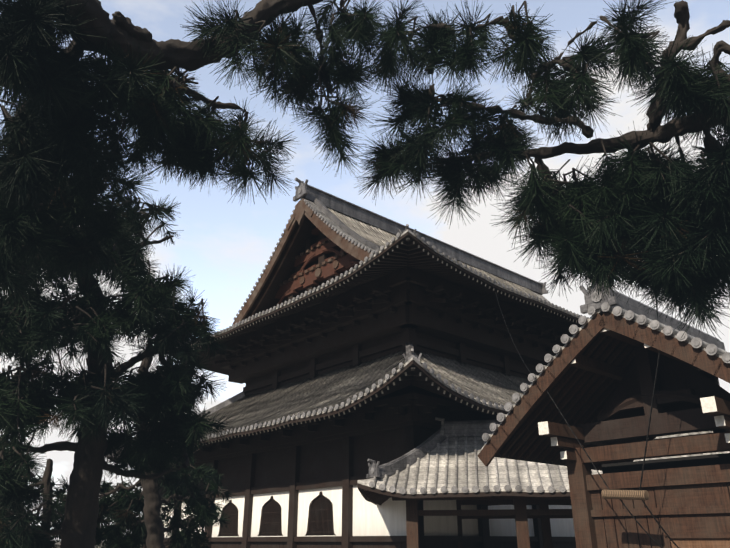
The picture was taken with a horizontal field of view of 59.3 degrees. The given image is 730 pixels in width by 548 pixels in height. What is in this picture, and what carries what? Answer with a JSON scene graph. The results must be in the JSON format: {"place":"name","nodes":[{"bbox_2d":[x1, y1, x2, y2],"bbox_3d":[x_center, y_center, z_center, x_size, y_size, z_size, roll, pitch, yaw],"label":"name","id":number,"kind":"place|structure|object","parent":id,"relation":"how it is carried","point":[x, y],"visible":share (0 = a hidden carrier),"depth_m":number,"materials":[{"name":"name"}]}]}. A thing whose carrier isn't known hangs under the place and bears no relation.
{"place":"outdoors","nodes":[
{"label":"outdoors","id":0,"kind":"place"},
{"bbox_2d":[225,385,456,535],"bbox_3d":[4.927,11.232,36.506,26.130,9.400,19.530,19,-29,-38],"label":"hall interior","id":1,"kind":"object","parent":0,"point":[408,389],"depth_m":27.32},
{"bbox_2d":[0,0,729,547],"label":"pine","id":2,"kind":"object","parent":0,"point":[84,86],"depth_m":3.63,"materials":[{"name":"green plant"}]},
{"bbox_2d":[0,0,729,540],"label":"sky","id":3,"kind":"structure","parent":0,"point":[227,246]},
{"bbox_2d":[142,231,607,547],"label":"hall timber","id":4,"kind":"object","parent":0,"point":[420,310],"visible":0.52,"depth_m":27.84,"materials":[{"name":"brown wood"}]},
{"bbox_2d":[233,198,370,324],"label":"hall gable bargeboards","id":5,"kind":"object","parent":4,"relation":"attached to","point":[302,211],"visible":0.77,"depth_m":35.02,"materials":[{"name":"wood"}]},
{"bbox_2d":[275,227,359,305],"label":"hall gable beams","id":6,"kind":"structure","parent":4,"relation":"attached to","point":[347,261],"depth_m":34.70,"materials":[{"name":"brown wood"}]},
{"bbox_2d":[111,217,578,458],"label":"roof eaves","id":7,"kind":"object","parent":4,"relation":"on","point":[285,272],"visible":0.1,"depth_m":26.95,"materials":[{"name":"wood"}]},
{"bbox_2d":[119,198,579,451],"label":"roof tiles","id":8,"kind":"object","parent":4,"relation":"on","point":[428,371],"visible":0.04,"depth_m":25.67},
{"bbox_2d":[108,177,588,456],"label":"roof edge tiles","id":9,"kind":"object","parent":8,"relation":"on","point":[387,376],"visible":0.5,"depth_m":25.19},
{"bbox_2d":[112,198,586,454],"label":"roof tile rows","id":10,"kind":"object","parent":8,"relation":"on","point":[316,394],"visible":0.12,"depth_m":27.94,"materials":[{"name":"grey tile"}]},
{"bbox_2d":[198,179,547,416],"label":"hall roof ridges","id":11,"kind":"object","parent":8,"relation":"on","point":[322,201],"visible":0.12,"depth_m":37.60,"materials":[{"name":"grey tile"}]},
{"bbox_2d":[494,289,536,380],"bbox_3d":[4.343,1.336,19.456,0.012,6.579,11.489,-3,-23,8],"label":"rope","id":12,"kind":"object","parent":8,"relation":"attached to","point":[511,338],"visible":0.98,"depth_m":18.49,"materials":[{"name":"metal"}]},
{"bbox_2d":[161,485,605,537],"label":"hall plaster walls","id":13,"kind":"structure","parent":0,"point":[387,517],"depth_m":23.09,"materials":[{"name":"white paint"}]},
{"bbox_2d":[191,238,581,447],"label":"hall rafters","id":14,"kind":"object","parent":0,"point":[391,262],"visible":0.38,"depth_m":26.14,"materials":[{"name":"brown wood"}]},
{"bbox_2d":[193,238,576,445],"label":"hall rafter ends","id":15,"kind":"object","parent":14,"relation":"attached to","point":[405,372],"visible":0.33,"depth_m":24.56,"materials":[{"name":"brown wood"}]},
{"bbox_2d":[366,419,500,478],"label":"roof ridge","id":16,"kind":"structure","parent":0,"point":[468,428],"depth_m":21.07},
{"bbox_2d":[357,483,570,505],"bbox_3d":[8.833,6.037,20.064,17.500,2.010,5.000,-4,-23,10],"label":"corridor roof underside","id":17,"kind":"object","parent":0,"point":[360,487],"visible":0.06,"depth_m":18.43,"materials":[{"name":"brown wood"}]},
{"bbox_2d":[495,313,636,470],"bbox_3d":[7.044,2.716,14.382,6.000,2.500,6.600,19,-29,-38],"label":"gate roof underside","id":18,"kind":"object","parent":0,"point":[535,420],"visible":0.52,"depth_m":14.70,"materials":[{"name":"brown wood"}]},
{"bbox_2d":[481,306,726,449],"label":"roof edge tiles","id":19,"kind":"object","parent":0,"point":[720,352],"visible":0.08,"depth_m":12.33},
{"bbox_2d":[482,275,729,441],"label":"round end tiles","id":20,"kind":"object","parent":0,"point":[711,349],"visible":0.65,"depth_m":13.04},
{"bbox_2d":[547,350,678,547],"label":"ropes","id":21,"kind":"object","parent":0,"point":[643,459],"visible":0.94,"depth_m":11.89,"materials":[{"name":"fabric"}]},
{"bbox_2d":[602,490,648,499],"bbox_3d":[4.853,4.122,11.983,0.170,0.230,0.852,19,-29,-38],"label":"hanging log","id":22,"kind":"object","parent":21,"relation":"hanging from","point":[628,494],"visible":1,"depth_m":11.90,"materials":[{"name":"beige wood"}]},
{"bbox_2d":[500,328,729,459],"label":"white gate ends","id":23,"kind":"object","parent":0,"point":[708,404],"visible":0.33,"depth_m":11.30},
{"bbox_2d":[573,345,729,444],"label":"gable wall","id":24,"kind":"structure","parent":0,"point":[681,389],"depth_m":13.47,"materials":[{"name":"brown wood"}]},
{"bbox_2d":[579,281,724,349],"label":"roof ridge","id":25,"kind":"structure","parent":0,"point":[636,307],"depth_m":13.88,"materials":[{"name":"grey tile"}]},
{"bbox_2d":[601,453,729,547],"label":"wall gap","id":26,"kind":"object","parent":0,"point":[700,460],"visible":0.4,"depth_m":13.08,"materials":[{"name":"black"}]},
{"bbox_2d":[671,538,729,547],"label":"wooden board","id":27,"kind":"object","parent":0,"point":[702,542],"depth_m":11.69,"materials":[{"name":"brown wood"}]},
{"label":"ground","id":28,"kind":"structure","parent":0,"visible":0},
{"bbox_2d":[363,489,601,547],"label":"wooden porch frame","id":29,"kind":"object","parent":28,"relation":"on","point":[520,513],"visible":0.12,"depth_m":19.20,"materials":[{"name":"brown wood"}]},
{"bbox_2d":[357,430,729,493],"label":"roof","id":30,"kind":"structure","parent":29,"relation":"on","point":[545,480],"depth_m":19.29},
{"bbox_2d":[367,417,565,494],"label":"eave end tiles","id":31,"kind":"object","parent":30,"relation":"on","point":[518,488],"visible":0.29,"depth_m":18.40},
{"bbox_2d":[367,431,723,492],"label":"roof tile rows","id":32,"kind":"object","parent":30,"relation":"on","point":[456,470],"visible":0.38,"depth_m":19.36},
{"bbox_2d":[478,312,729,547],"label":"timber gate","id":33,"kind":"object","parent":28,"relation":"on","point":[583,481],"visible":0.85,"depth_m":13.38,"materials":[{"name":"brown wood"}]},
{"bbox_2d":[590,482,729,547],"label":"gate planks","id":34,"kind":"object","parent":33,"relation":"attached to","point":[628,531],"visible":0.77,"depth_m":12.38,"materials":[{"name":"brown wood"}]}
]}

